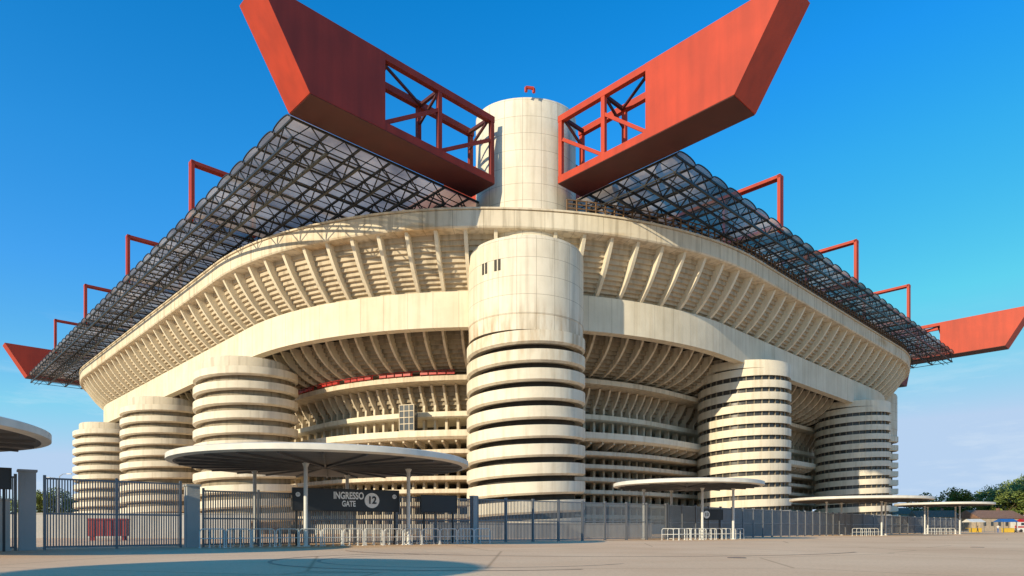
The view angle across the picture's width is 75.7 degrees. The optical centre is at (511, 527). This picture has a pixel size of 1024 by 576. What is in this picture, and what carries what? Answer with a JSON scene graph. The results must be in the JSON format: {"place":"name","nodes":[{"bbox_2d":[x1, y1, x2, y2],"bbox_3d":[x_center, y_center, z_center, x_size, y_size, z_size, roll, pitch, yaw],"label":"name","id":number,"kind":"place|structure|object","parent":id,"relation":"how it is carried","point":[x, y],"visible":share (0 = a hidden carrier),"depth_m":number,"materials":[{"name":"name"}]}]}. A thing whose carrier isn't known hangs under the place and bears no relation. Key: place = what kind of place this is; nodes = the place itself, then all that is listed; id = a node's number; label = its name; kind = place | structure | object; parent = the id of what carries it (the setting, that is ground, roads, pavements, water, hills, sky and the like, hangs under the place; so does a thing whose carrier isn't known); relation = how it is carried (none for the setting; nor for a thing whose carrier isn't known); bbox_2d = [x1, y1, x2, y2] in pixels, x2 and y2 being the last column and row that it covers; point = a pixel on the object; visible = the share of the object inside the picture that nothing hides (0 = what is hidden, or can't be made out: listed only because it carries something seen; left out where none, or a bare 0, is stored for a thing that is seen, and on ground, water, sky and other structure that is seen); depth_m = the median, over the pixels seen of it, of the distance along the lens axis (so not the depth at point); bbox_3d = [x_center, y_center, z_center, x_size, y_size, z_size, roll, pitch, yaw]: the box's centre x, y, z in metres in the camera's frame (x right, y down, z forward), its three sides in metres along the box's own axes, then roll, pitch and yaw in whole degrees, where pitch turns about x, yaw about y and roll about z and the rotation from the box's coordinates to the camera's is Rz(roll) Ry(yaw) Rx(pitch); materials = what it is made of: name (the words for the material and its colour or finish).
{"place":"outdoors","nodes":[
{"label":"outdoors","id":0,"kind":"place"},
{"bbox_2d":[10,513,251,537],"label":"wall","id":1,"kind":"structure","parent":0,"point":[39,525],"depth_m":66.42,"materials":[{"name":"beige concrete"}]},
{"bbox_2d":[0,531,1023,575],"bbox_3d":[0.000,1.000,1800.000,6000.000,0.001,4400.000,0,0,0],"label":"ground","id":2,"kind":"structure","parent":0,"point":[1000,553],"depth_m":22.35,"materials":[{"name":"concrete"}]},
{"bbox_2d":[0,467,11,551],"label":"entrance sign","id":3,"kind":"object","parent":2,"relation":"on","point":[5,478],"visible":1,"depth_m":27.98,"materials":[{"name":"metal"}]},
{"bbox_2d":[0,498,11,550],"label":"turnstile","id":4,"kind":"object","parent":2,"relation":"on","point":[7,524],"visible":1,"depth_m":28.59,"materials":[{"name":"grey metal"}]},
{"bbox_2d":[0,474,16,550],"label":"gate fence","id":5,"kind":"object","parent":2,"relation":"on","point":[15,512],"visible":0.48,"depth_m":29.14,"materials":[{"name":"grey metal"}]},
{"bbox_2d":[8,498,17,512],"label":"tree","id":6,"kind":"object","parent":2,"relation":"on","point":[13,505],"visible":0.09,"depth_m":227.82,"materials":[{"name":"green plant"}]},
{"bbox_2d":[0,416,51,451],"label":"gate canopy","id":7,"kind":"object","parent":2,"relation":"on","point":[16,436],"visible":1,"depth_m":25.45,"materials":[{"name":"white paint"}]},
{"bbox_2d":[17,469,37,550],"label":"gate pillar","id":8,"kind":"structure","parent":2,"relation":"on","point":[26,509],"depth_m":29.26,"materials":[{"name":"concrete"}]},
{"bbox_2d":[36,489,55,512],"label":"tree","id":9,"kind":"object","parent":2,"relation":"on","point":[39,497],"visible":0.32,"depth_m":239.38,"materials":[{"name":"green plant"}]},
{"bbox_2d":[46,477,57,512],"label":"street lamp","id":10,"kind":"object","parent":2,"relation":"on","point":[57,493],"visible":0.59,"depth_m":89.95,"materials":[{"name":"grey metal"}]},
{"bbox_2d":[36,487,74,512],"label":"tree","id":11,"kind":"object","parent":2,"relation":"on","point":[60,499],"visible":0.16,"depth_m":249.09,"materials":[{"name":"green plant"}]},
{"bbox_2d":[54,498,77,512],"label":"tree","id":12,"kind":"object","parent":2,"relation":"on","point":[66,507],"visible":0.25,"depth_m":246.02,"materials":[{"name":"green plant"}]},
{"bbox_2d":[88,518,128,540],"bbox_3d":[-32.400,0.120,53.000,2.750,1.760,1.550,0,0,-20],"label":"skip container","id":13,"kind":"object","parent":2,"relation":"on","point":[107,527],"visible":0.51,"depth_m":52.35,"materials":[{"name":"red metal"}]},
{"bbox_2d":[43,475,181,549],"bbox_3d":[-19.100,-0.700,31.850,5.842,3.400,0.110,0,0,-43],"label":"gate fence","id":14,"kind":"object","parent":2,"relation":"on","point":[115,514],"visible":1,"depth_m":31.80,"materials":[{"name":"grey metal"}]},
{"bbox_2d":[183,484,200,547],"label":"gate pillar","id":15,"kind":"structure","parent":2,"relation":"on","point":[191,513],"depth_m":33.96,"materials":[{"name":"concrete"}]},
{"bbox_2d":[208,530,213,547],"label":"barrier hoop","id":16,"kind":"object","parent":2,"relation":"on","point":[209,539],"visible":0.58,"depth_m":33.23,"materials":[{"name":"white paint"}]},
{"bbox_2d":[199,528,225,547],"bbox_3d":[-15.000,0.512,33.000,1.298,0.975,0.148,0,0,-35],"label":"barrier hoop","id":17,"kind":"object","parent":2,"relation":"on","point":[212,538],"visible":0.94,"depth_m":32.98,"materials":[{"name":"white paint"}]},
{"bbox_2d":[218,528,223,547],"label":"barrier hoop","id":18,"kind":"object","parent":2,"relation":"on","point":[220,539],"visible":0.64,"depth_m":33.53,"materials":[{"name":"white paint"}]},
{"bbox_2d":[229,529,234,547],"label":"barrier hoop","id":19,"kind":"object","parent":2,"relation":"on","point":[230,539],"visible":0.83,"depth_m":33.86,"materials":[{"name":"white paint"}]},
{"bbox_2d":[226,528,250,547],"bbox_3d":[-13.992,0.512,33.708,1.298,0.975,0.148,0,0,-35],"label":"barrier hoop","id":20,"kind":"object","parent":2,"relation":"on","point":[238,538],"visible":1,"depth_m":33.67,"materials":[{"name":"white paint"}]},
{"bbox_2d":[240,529,244,546],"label":"barrier hoop","id":21,"kind":"object","parent":2,"relation":"on","point":[243,537],"visible":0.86,"depth_m":35.13,"materials":[{"name":"white paint"}]},
{"bbox_2d":[259,529,262,546],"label":"barrier hoop","id":22,"kind":"object","parent":2,"relation":"on","point":[261,537],"visible":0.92,"depth_m":34.72,"materials":[{"name":"white paint"}]},
{"bbox_2d":[251,528,275,546],"bbox_3d":[-12.985,0.512,34.415,1.298,0.975,0.148,0,0,-35],"label":"barrier hoop","id":23,"kind":"object","parent":2,"relation":"on","point":[262,528],"visible":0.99,"depth_m":34.35,"materials":[{"name":"white paint"}]},
{"bbox_2d":[268,529,271,546],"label":"barrier hoop","id":24,"kind":"object","parent":2,"relation":"on","point":[270,537],"visible":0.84,"depth_m":35.04,"materials":[{"name":"white paint"}]},
{"bbox_2d":[278,529,281,546],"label":"barrier hoop","id":25,"kind":"object","parent":2,"relation":"on","point":[280,537],"visible":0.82,"depth_m":35.30,"materials":[{"name":"white paint"}]},
{"bbox_2d":[276,528,298,546],"bbox_3d":[-11.977,0.512,35.123,1.298,0.975,0.148,0,0,-35],"label":"barrier hoop","id":26,"kind":"object","parent":2,"relation":"on","point":[288,537],"visible":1,"depth_m":35.18,"materials":[{"name":"white paint"}]},
{"bbox_2d":[287,529,291,546],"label":"barrier hoop","id":27,"kind":"object","parent":2,"relation":"on","point":[288,538],"visible":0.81,"depth_m":35.60,"materials":[{"name":"white paint"}]},
{"bbox_2d":[299,528,320,546],"bbox_3d":[-10.969,0.512,35.831,1.298,0.975,0.148,0,0,-35],"label":"barrier hoop","id":28,"kind":"object","parent":2,"relation":"on","point":[309,537],"visible":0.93,"depth_m":35.79,"materials":[{"name":"white paint"}]},
{"bbox_2d":[165,442,467,546],"bbox_3d":[-11.000,-1.550,38.900,16.800,5.100,16.800,0,0,0],"label":"gate canopy","id":29,"kind":"object","parent":2,"relation":"on","point":[305,460],"visible":0.91,"depth_m":35.49,"materials":[{"name":"white paint"}]},
{"bbox_2d":[315,529,317,545],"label":"barrier hoop","id":30,"kind":"object","parent":2,"relation":"on","point":[316,538],"visible":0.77,"depth_m":37.45,"materials":[{"name":"white paint"}]},
{"bbox_2d":[322,528,342,545],"bbox_3d":[-9.961,0.512,36.538,1.298,0.975,0.148,0,0,-35],"label":"barrier hoop","id":31,"kind":"object","parent":2,"relation":"on","point":[332,537],"visible":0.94,"depth_m":36.55,"materials":[{"name":"white paint"}]},
{"bbox_2d":[202,488,471,546],"bbox_3d":[-9.500,-0.550,39.700,16.950,3.100,0.110,0,0,-37],"label":"gate fence","id":32,"kind":"object","parent":2,"relation":"on","point":[291,519],"visible":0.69,"depth_m":37.80,"materials":[{"name":"grey metal"}]},
{"bbox_2d":[292,487,398,545],"bbox_3d":[-9.659,-0.645,38.716,6.320,3.290,0.244,0,0,-30],"label":"entrance sign","id":33,"kind":"object","parent":2,"relation":"on","point":[347,500],"visible":1,"depth_m":38.62,"materials":[{"name":"metal"}]},
{"bbox_2d":[343,528,363,545],"bbox_3d":[-8.954,0.512,37.246,1.298,0.975,0.148,0,0,-35],"label":"barrier hoop","id":34,"kind":"object","parent":2,"relation":"on","point":[353,537],"visible":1,"depth_m":37.23,"materials":[{"name":"white paint"}]},
{"bbox_2d":[364,528,383,545],"bbox_3d":[-7.946,0.512,37.954,1.298,0.975,0.148,0,0,-35],"label":"barrier hoop","id":35,"kind":"object","parent":2,"relation":"on","point":[370,537],"visible":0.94,"depth_m":37.82,"materials":[{"name":"white paint"}]},
{"bbox_2d":[379,528,382,544],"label":"barrier hoop","id":36,"kind":"object","parent":2,"relation":"on","point":[380,537],"visible":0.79,"depth_m":39.33,"materials":[{"name":"white paint"}]},
{"bbox_2d":[388,529,390,544],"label":"barrier hoop","id":37,"kind":"object","parent":2,"relation":"on","point":[389,537],"visible":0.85,"depth_m":39.05,"materials":[{"name":"white paint"}]},
{"bbox_2d":[384,528,403,544],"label":"barrier hoop","id":38,"kind":"object","parent":2,"relation":"on","point":[393,528],"visible":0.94,"depth_m":38.67,"materials":[{"name":"white paint"}]},
{"bbox_2d":[395,529,398,544],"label":"barrier hoop","id":39,"kind":"object","parent":2,"relation":"on","point":[396,536],"visible":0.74,"depth_m":39.37,"materials":[{"name":"white paint"}]},
{"bbox_2d":[403,528,421,544],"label":"barrier hoop","id":40,"kind":"object","parent":2,"relation":"on","point":[412,536],"visible":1,"depth_m":39.38,"materials":[{"name":"white paint"}]},
{"bbox_2d":[268,553,570,570],"bbox_3d":[-3.730,0.992,19.712,6.594,0.001,11.617,0,0,-25],"label":"tyre mark","id":41,"kind":"object","parent":2,"relation":"on","point":[270,561],"visible":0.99,"depth_m":15.76,"materials":[{"name":"black rubber"}]},
{"bbox_2d":[422,528,439,544],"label":"barrier hoop","id":42,"kind":"object","parent":2,"relation":"on","point":[430,536],"visible":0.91,"depth_m":40.04,"materials":[{"name":"white paint"}]},
{"bbox_2d":[420,495,456,542],"bbox_3d":[-4.718,-0.555,42.430,2.520,3.110,0.210,0,0,-30],"label":"entrance sign","id":43,"kind":"object","parent":2,"relation":"on","point":[438,503],"visible":0.93,"depth_m":42.33,"materials":[{"name":"metal"}]},
{"bbox_2d":[443,529,448,543],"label":"barrier hoop","id":44,"kind":"object","parent":2,"relation":"on","point":[444,537],"visible":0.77,"depth_m":41.91,"materials":[{"name":"white paint"}]},
{"bbox_2d":[440,528,456,543],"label":"barrier hoop","id":45,"kind":"object","parent":2,"relation":"on","point":[448,536],"visible":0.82,"depth_m":40.76,"materials":[{"name":"white paint"}]},
{"bbox_2d":[457,528,474,543],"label":"barrier hoop","id":46,"kind":"object","parent":2,"relation":"on","point":[465,536],"visible":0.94,"depth_m":41.50,"materials":[{"name":"white paint"}]},
{"bbox_2d":[317,554,621,567],"bbox_3d":[-2.217,0.996,20.122,6.716,0.001,9.348,0,0,-36],"label":"tyre mark","id":47,"kind":"object","parent":2,"relation":"on","point":[443,567],"visible":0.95,"depth_m":17.05,"materials":[{"name":"black rubber"}]},
{"bbox_2d":[469,496,477,542],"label":"gate pillar","id":48,"kind":"structure","parent":2,"relation":"on","point":[474,512],"depth_m":44.78,"materials":[{"name":"concrete"}]},
{"bbox_2d":[474,528,490,543],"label":"barrier hoop","id":49,"kind":"object","parent":2,"relation":"on","point":[481,536],"visible":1,"depth_m":42.14,"materials":[{"name":"white paint"}]},
{"bbox_2d":[3,0,1023,533],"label":"stadium","id":50,"kind":"object","parent":2,"relation":"on","point":[525,308],"visible":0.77,"depth_m":102.68,"materials":[{"name":"concrete"}]},
{"bbox_2d":[399,404,417,430],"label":"window","id":51,"kind":"structure","parent":50,"relation":"in","point":[408,413],"depth_m":107.68,"materials":[{"name":"white glass"}]},
{"bbox_2d":[477,497,666,542],"bbox_3d":[5.450,-0.560,51.050,19.860,3.120,0.160,0,0,-37],"label":"perimeter fence","id":52,"kind":"object","parent":2,"relation":"on","point":[645,521],"visible":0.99,"depth_m":50.18,"materials":[{"name":"grey metal"}]},
{"bbox_2d":[347,550,850,555],"bbox_3d":[3.249,0.988,25.536,21.634,0.001,5.177,0,0,4],"label":"tyre mark","id":53,"kind":"object","parent":2,"relation":"on","point":[502,555],"visible":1,"depth_m":24.58,"materials":[{"name":"black rubber"}]},
{"bbox_2d":[662,528,673,539],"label":"barrier hoop","id":54,"kind":"object","parent":2,"relation":"on","point":[669,534],"visible":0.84,"depth_m":53.96,"materials":[{"name":"white paint"}]},
{"bbox_2d":[613,477,764,539],"bbox_3d":[15.400,-1.540,58.000,12.800,5.080,12.800,0,0,0],"label":"gate canopy","id":55,"kind":"object","parent":2,"relation":"on","point":[701,484],"visible":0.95,"depth_m":55.64,"materials":[{"name":"white paint"}]},
{"bbox_2d":[691,528,699,539],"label":"barrier hoop","id":56,"kind":"object","parent":2,"relation":"on","point":[695,534],"visible":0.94,"depth_m":55.04,"materials":[{"name":"white paint"}]},
{"bbox_2d":[700,509,722,538],"bbox_3d":[17.994,-0.343,59.417,2.320,2.685,0.244,0,0,-20],"label":"entrance sign","id":57,"kind":"object","parent":2,"relation":"on","point":[713,514],"visible":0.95,"depth_m":59.40,"materials":[{"name":"metal"}]},
{"bbox_2d":[667,504,851,539],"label":"perimeter fence","id":58,"kind":"object","parent":2,"relation":"on","point":[752,522],"visible":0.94,"depth_m":71.35,"materials":[{"name":"grey metal"}]},
{"bbox_2d":[789,495,934,535],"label":"gate canopy","id":59,"kind":"object","parent":2,"relation":"on","point":[861,499],"visible":0.95,"depth_m":84.20,"materials":[{"name":"white paint"}]},
{"bbox_2d":[852,513,958,534],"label":"perimeter fence","id":60,"kind":"object","parent":2,"relation":"on","point":[904,524],"visible":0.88,"depth_m":111.73,"materials":[{"name":"grey metal"}]},
{"bbox_2d":[904,492,940,510],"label":"tree","id":61,"kind":"object","parent":2,"relation":"on","point":[919,508],"visible":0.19,"depth_m":288.08,"materials":[{"name":"green plant"}]},
{"bbox_2d":[920,507,938,510],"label":"tree","id":62,"kind":"object","parent":2,"relation":"on","point":[930,508],"visible":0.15,"depth_m":269.90,"materials":[{"name":"green plant"}]},
{"bbox_2d":[894,502,995,533],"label":"gate canopy","id":63,"kind":"object","parent":2,"relation":"on","point":[942,504],"visible":0.98,"depth_m":104.92,"materials":[{"name":"white paint"}]},
{"bbox_2d":[933,487,974,512],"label":"tree","id":64,"kind":"object","parent":2,"relation":"on","point":[954,495],"visible":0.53,"depth_m":258.42,"materials":[{"name":"green plant"}]},
{"bbox_2d":[950,490,983,513],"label":"tree","id":65,"kind":"object","parent":2,"relation":"on","point":[977,498],"visible":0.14,"depth_m":258.52,"materials":[{"name":"green plant"}]},
{"bbox_2d":[962,519,984,531],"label":"market stall","id":66,"kind":"object","parent":2,"relation":"on","point":[976,521],"visible":0.86,"depth_m":147.95,"materials":[{"name":"white fabric"}]},
{"bbox_2d":[961,499,994,512],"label":"tree","id":67,"kind":"object","parent":2,"relation":"on","point":[978,508],"visible":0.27,"depth_m":248.99,"materials":[{"name":"green plant"}]},
{"bbox_2d":[974,488,1014,508],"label":"tree","id":68,"kind":"object","parent":2,"relation":"on","point":[979,492],"visible":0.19,"depth_m":259.81,"materials":[{"name":"green plant"}]},
{"bbox_2d":[977,483,1023,512],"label":"tree","id":69,"kind":"object","parent":2,"relation":"on","point":[997,499],"visible":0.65,"depth_m":248.04,"materials":[{"name":"green plant"}]},
{"bbox_2d":[993,519,1018,532],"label":"market stall","id":70,"kind":"object","parent":2,"relation":"on","point":[1008,529],"visible":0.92,"depth_m":142.91,"materials":[{"name":"yellow paint"}]},
{"bbox_2d":[996,487,1021,513],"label":"tree","id":71,"kind":"object","parent":2,"relation":"on","point":[1007,502],"visible":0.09,"depth_m":254.92,"materials":[{"name":"green plant"}]},
{"bbox_2d":[998,473,1023,493],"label":"tree","id":72,"kind":"object","parent":2,"relation":"on","point":[1011,482],"visible":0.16,"depth_m":281.03,"materials":[{"name":"green plant"}]},
{"bbox_2d":[1003,478,1023,514],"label":"tree","id":73,"kind":"object","parent":2,"relation":"on","point":[1016,485],"visible":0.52,"depth_m":248.65,"materials":[{"name":"green plant"}]},
{"bbox_2d":[1010,522,1023,531],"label":"van","id":74,"kind":"object","parent":2,"relation":"on","point":[1020,526],"visible":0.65,"depth_m":156.89,"materials":[{"name":"white paint"}]},
{"bbox_2d":[0,0,1023,513],"label":"sky","id":75,"kind":"structure","parent":0,"point":[893,127],"materials":[{"name":"blue"}]},
{"bbox_2d":[430,522,635,538],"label":"wall","id":76,"kind":"structure","parent":0,"point":[621,530],"depth_m":64.91,"materials":[{"name":"beige concrete"}]},
{"bbox_2d":[892,508,911,515],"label":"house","id":77,"kind":"structure","parent":0,"point":[903,511],"depth_m":258.13,"materials":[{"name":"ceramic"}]},
{"bbox_2d":[908,508,958,518],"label":"house","id":78,"kind":"structure","parent":0,"point":[942,513],"depth_m":235.68,"materials":[{"name":"ceramic"}]},
{"bbox_2d":[956,508,1023,530],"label":"house","id":79,"kind":"structure","parent":0,"point":[988,517],"depth_m":227.88,"materials":[{"name":"ceramic"}]}
]}

